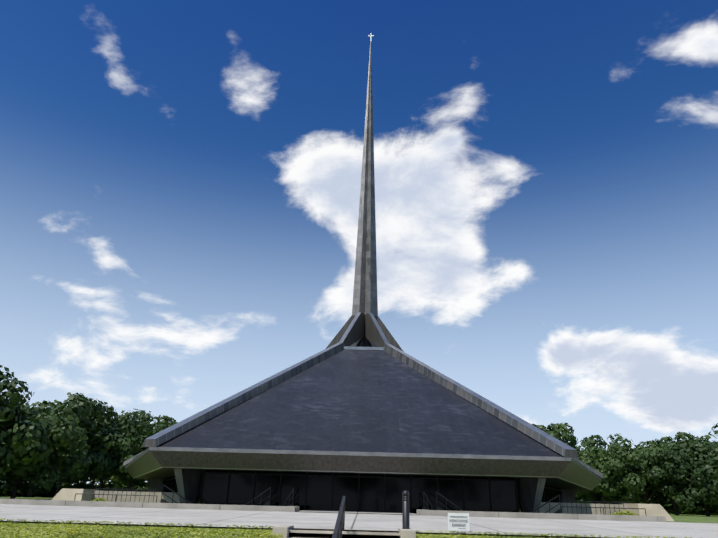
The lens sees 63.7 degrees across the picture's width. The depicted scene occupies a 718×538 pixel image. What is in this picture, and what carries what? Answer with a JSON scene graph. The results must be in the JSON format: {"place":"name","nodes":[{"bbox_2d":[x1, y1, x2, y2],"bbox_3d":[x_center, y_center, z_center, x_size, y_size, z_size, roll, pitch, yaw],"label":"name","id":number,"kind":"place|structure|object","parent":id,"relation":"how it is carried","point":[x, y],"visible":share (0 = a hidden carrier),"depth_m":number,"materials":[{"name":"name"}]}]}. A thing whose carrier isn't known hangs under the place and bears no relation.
{"place":"outdoors","nodes":[
{"label":"outdoors","id":0,"kind":"place"},
{"bbox_2d":[92,490,179,502],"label":"moat retaining wall","id":1,"kind":"structure","parent":0,"point":[150,498],"depth_m":35.71,"materials":[{"name":"beige concrete"}]},
{"bbox_2d":[0,504,717,537],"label":"driveway pavement","id":2,"kind":"structure","parent":0,"point":[238,518],"depth_m":22.09,"materials":[{"name":"concrete"}]},
{"bbox_2d":[0,496,717,537],"bbox_3d":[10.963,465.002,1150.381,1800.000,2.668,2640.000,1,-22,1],"label":"ground","id":3,"kind":"structure","parent":0,"point":[695,518],"depth_m":16.69,"materials":[{"name":"green plant"}]},
{"bbox_2d":[0,365,52,491],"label":"tree","id":4,"kind":"object","parent":3,"relation":"on","point":[14,408],"depth_m":54.03,"materials":[{"name":"green plant"}]},
{"bbox_2d":[0,400,65,496],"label":"tree","id":5,"kind":"object","parent":3,"relation":"on","point":[54,402],"depth_m":90.96,"materials":[{"name":"green plant"}]},
{"bbox_2d":[0,406,91,498],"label":"tree","id":6,"kind":"object","parent":3,"relation":"on","point":[58,429],"depth_m":57.88,"materials":[{"name":"green plant"}]},
{"bbox_2d":[7,392,125,495],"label":"tree","id":7,"kind":"object","parent":3,"relation":"on","point":[84,410],"depth_m":68.48,"materials":[{"name":"green plant"}]},
{"bbox_2d":[52,488,98,500],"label":"retaining wall","id":8,"kind":"structure","parent":3,"relation":"on","point":[65,494],"depth_m":34.53,"materials":[{"name":"beige concrete"}]},
{"bbox_2d":[47,417,115,485],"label":"tree","id":9,"kind":"object","parent":3,"relation":"on","point":[105,480],"depth_m":101.95,"materials":[{"name":"green plant"}]},
{"bbox_2d":[42,412,151,490],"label":"tree","id":10,"kind":"object","parent":3,"relation":"on","point":[124,449],"depth_m":72.68,"materials":[{"name":"green plant"}]},
{"bbox_2d":[74,493,156,502],"bbox_3d":[-13.911,13.266,33.019,4.744,0.742,0.044,1,-22,1],"label":"moat rail","id":11,"kind":"object","parent":3,"relation":"on","point":[117,494],"visible":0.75,"depth_m":33.12,"materials":[{"name":"black metal"}]},
{"bbox_2d":[111,475,140,491],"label":"tree","id":12,"kind":"object","parent":3,"relation":"on","point":[120,480],"visible":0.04,"depth_m":85.88,"materials":[{"name":"green plant"}]},
{"bbox_2d":[94,408,170,491],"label":"tree","id":13,"kind":"object","parent":3,"relation":"on","point":[146,419],"depth_m":81.68,"materials":[{"name":"green plant"}]},
{"bbox_2d":[127,415,175,428],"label":"tree","id":14,"kind":"object","parent":3,"relation":"on","point":[166,420],"visible":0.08,"depth_m":136.66,"materials":[{"name":"green plant"}]},
{"bbox_2d":[0,499,665,521],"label":"moat kerb","id":15,"kind":"structure","parent":3,"relation":"on","point":[296,509],"depth_m":31.10,"materials":[{"name":"concrete"}]},
{"bbox_2d":[272,525,415,537],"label":"concrete steps","id":16,"kind":"structure","parent":3,"relation":"on","point":[288,531],"depth_m":15.69,"materials":[{"name":"beige concrete"}]},
{"bbox_2d":[332,496,345,537],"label":"handrail","id":17,"kind":"object","parent":16,"relation":"on","point":[339,526],"visible":0.94,"depth_m":14.21,"materials":[{"name":"black metal"}]},
{"bbox_2d":[402,490,409,528],"bbox_3d":[1.336,6.848,16.479,0.210,1.020,0.210,1,-22,1],"label":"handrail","id":18,"kind":"object","parent":16,"relation":"on","point":[405,512],"visible":1,"depth_m":16.40,"materials":[{"name":"black metal"}]},
{"bbox_2d":[0,518,700,537],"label":"ground cover","id":19,"kind":"object","parent":3,"relation":"on","point":[84,528],"depth_m":15.51,"materials":[{"name":"green plant"}]},
{"bbox_2d":[0,481,717,514],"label":"understory shrub leaves","id":20,"kind":"object","parent":3,"relation":"on","point":[667,507],"visible":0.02,"depth_m":90.11,"materials":[{"name":"green plant"}]},
{"bbox_2d":[93,484,625,514],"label":"moat stair rails","id":21,"kind":"object","parent":3,"relation":"on","point":[292,504],"visible":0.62,"depth_m":34.27,"materials":[{"name":"black metal"}]},
{"bbox_2d":[148,469,576,512],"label":"support columns","id":22,"kind":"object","parent":3,"relation":"on","point":[530,490],"visible":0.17,"depth_m":35.63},
{"bbox_2d":[125,447,601,490],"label":"church eaves","id":23,"kind":"object","parent":22,"relation":"on","point":[165,462],"visible":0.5,"depth_m":33.64,"materials":[{"name":"grey metal"}]},
{"bbox_2d":[122,312,603,478],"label":"church ribs","id":24,"kind":"object","parent":3,"relation":"on","point":[357,328],"visible":0.77,"depth_m":45.68,"materials":[{"name":"grey metal"}]},
{"bbox_2d":[156,350,563,456],"bbox_3d":[0.379,15.036,59.546,47.440,11.250,51.920,1,-22,1],"label":"roof","id":25,"kind":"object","parent":24,"relation":"on","point":[376,401],"visible":0.53,"depth_m":38.48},
{"bbox_2d":[352,42,377,315],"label":"church spire","id":26,"kind":"structure","parent":24,"relation":"on","point":[365,292],"depth_m":66.94,"materials":[{"name":"grey metal"}]},
{"bbox_2d":[92,497,641,515],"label":"plants","id":27,"kind":"object","parent":3,"relation":"on","point":[623,512],"visible":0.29,"depth_m":32.98,"materials":[{"name":"green plant"}]},
{"bbox_2d":[448,513,469,530],"bbox_3d":[2.814,7.285,16.290,0.620,0.760,0.011,4,-22,-6],"label":"yard sign","id":28,"kind":"object","parent":3,"relation":"on","point":[458,521],"visible":1,"depth_m":16.34,"materials":[{"name":"white"}]},
{"bbox_2d":[532,423,579,452],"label":"tree","id":29,"kind":"object","parent":3,"relation":"on","point":[556,430],"visible":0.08,"depth_m":107.64,"materials":[{"name":"green plant"}]},
{"bbox_2d":[574,443,597,503],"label":"tree","id":30,"kind":"object","parent":3,"relation":"on","point":[579,446],"visible":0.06,"depth_m":95.95,"materials":[{"name":"green plant"}]},
{"bbox_2d":[575,451,600,503],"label":"tree","id":31,"kind":"object","parent":3,"relation":"on","point":[581,496],"visible":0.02,"depth_m":77.25,"materials":[{"name":"green plant"}]},
{"bbox_2d":[580,435,613,450],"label":"tree","id":32,"kind":"object","parent":3,"relation":"on","point":[591,441],"visible":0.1,"depth_m":164.43,"materials":[{"name":"green plant"}]},
{"bbox_2d":[574,446,625,503],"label":"tree","id":33,"kind":"object","parent":3,"relation":"on","point":[593,492],"depth_m":75.84,"materials":[{"name":"green plant"}]},
{"bbox_2d":[561,506,646,515],"bbox_3d":[13.780,13.804,32.529,4.744,0.742,0.044,1,-22,1],"label":"moat rail","id":34,"kind":"object","parent":3,"relation":"on","point":[604,507],"visible":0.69,"depth_m":32.65,"materials":[{"name":"black metal"}]},
{"bbox_2d":[578,442,650,503],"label":"tree","id":35,"kind":"object","parent":3,"relation":"on","point":[605,480],"depth_m":72.84,"materials":[{"name":"green plant"}]},
{"bbox_2d":[607,433,637,496],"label":"tree","id":36,"kind":"object","parent":3,"relation":"on","point":[612,438],"visible":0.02,"depth_m":192.63,"materials":[{"name":"green plant"}]},
{"bbox_2d":[598,444,665,499],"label":"tree","id":37,"kind":"object","parent":3,"relation":"on","point":[610,447],"depth_m":97.31,"materials":[{"name":"green plant"}]},
{"bbox_2d":[613,440,668,497],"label":"tree","id":38,"kind":"object","parent":3,"relation":"on","point":[646,443],"depth_m":152.15,"materials":[{"name":"green plant"}]},
{"bbox_2d":[593,437,691,507],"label":"tree","id":39,"kind":"object","parent":3,"relation":"on","point":[626,457],"depth_m":71.60,"materials":[{"name":"green plant"}]},
{"bbox_2d":[624,503,673,520],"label":"retaining wall","id":40,"kind":"structure","parent":3,"relation":"on","point":[655,509],"depth_m":33.87,"materials":[{"name":"beige concrete"}]},
{"bbox_2d":[627,441,698,515],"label":"tree","id":41,"kind":"object","parent":3,"relation":"on","point":[659,496],"depth_m":70.20,"materials":[{"name":"green plant"}]},
{"bbox_2d":[652,431,691,444],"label":"tree","id":42,"kind":"object","parent":3,"relation":"on","point":[665,439],"visible":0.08,"depth_m":172.49,"materials":[{"name":"green plant"}]},
{"bbox_2d":[640,434,714,512],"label":"tree","id":43,"kind":"object","parent":3,"relation":"on","point":[683,437],"depth_m":93.09,"materials":[{"name":"green plant"}]},
{"bbox_2d":[662,439,717,516],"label":"tree","id":44,"kind":"object","parent":3,"relation":"on","point":[692,497],"depth_m":67.80,"materials":[{"name":"green plant"}]},
{"bbox_2d":[674,432,707,446],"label":"tree","id":45,"kind":"object","parent":3,"relation":"on","point":[697,438],"visible":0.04,"depth_m":164.09,"materials":[{"name":"green plant"}]},
{"bbox_2d":[685,446,717,504],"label":"tree","id":46,"kind":"object","parent":3,"relation":"on","point":[699,472],"visible":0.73,"depth_m":65.23,"materials":[{"name":"green plant"}]},
{"bbox_2d":[699,424,717,451],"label":"tree","id":47,"kind":"object","parent":3,"relation":"on","point":[707,437],"visible":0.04,"depth_m":142.48,"materials":[{"name":"green plant"}]},
{"bbox_2d":[703,440,717,450],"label":"tree","id":48,"kind":"object","parent":3,"relation":"on","point":[715,443],"visible":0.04,"depth_m":87.95,"materials":[{"name":"green plant"}]},
{"bbox_2d":[0,0,717,497],"label":"sky","id":49,"kind":"structure","parent":0,"point":[180,180],"materials":[{"name":"blue"}]},
{"bbox_2d":[302,510,418,514],"bbox_3d":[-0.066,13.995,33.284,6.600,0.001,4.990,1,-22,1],"label":"step","id":50,"kind":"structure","parent":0,"point":[355,512],"depth_m":33.00,"materials":[{"name":"concrete"}]},
{"bbox_2d":[162,470,562,513],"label":"exterior wall","id":51,"kind":"structure","parent":0,"point":[360,492],"depth_m":36.05,"materials":[{"name":"black glass"}]},
{"bbox_2d":[360,337,367,346],"bbox_3d":[0.572,7.779,62.465,0.840,1.200,0.840,1,-22,1],"label":"church bell","id":52,"kind":"object","parent":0,"point":[364,343],"visible":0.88,"depth_m":62.20,"materials":[{"name":"black metal"}]},
{"bbox_2d":[539,502,628,514],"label":"moat retaining wall","id":53,"kind":"structure","parent":0,"point":[544,509],"depth_m":35.23,"materials":[{"name":"grey concrete"}]}
]}

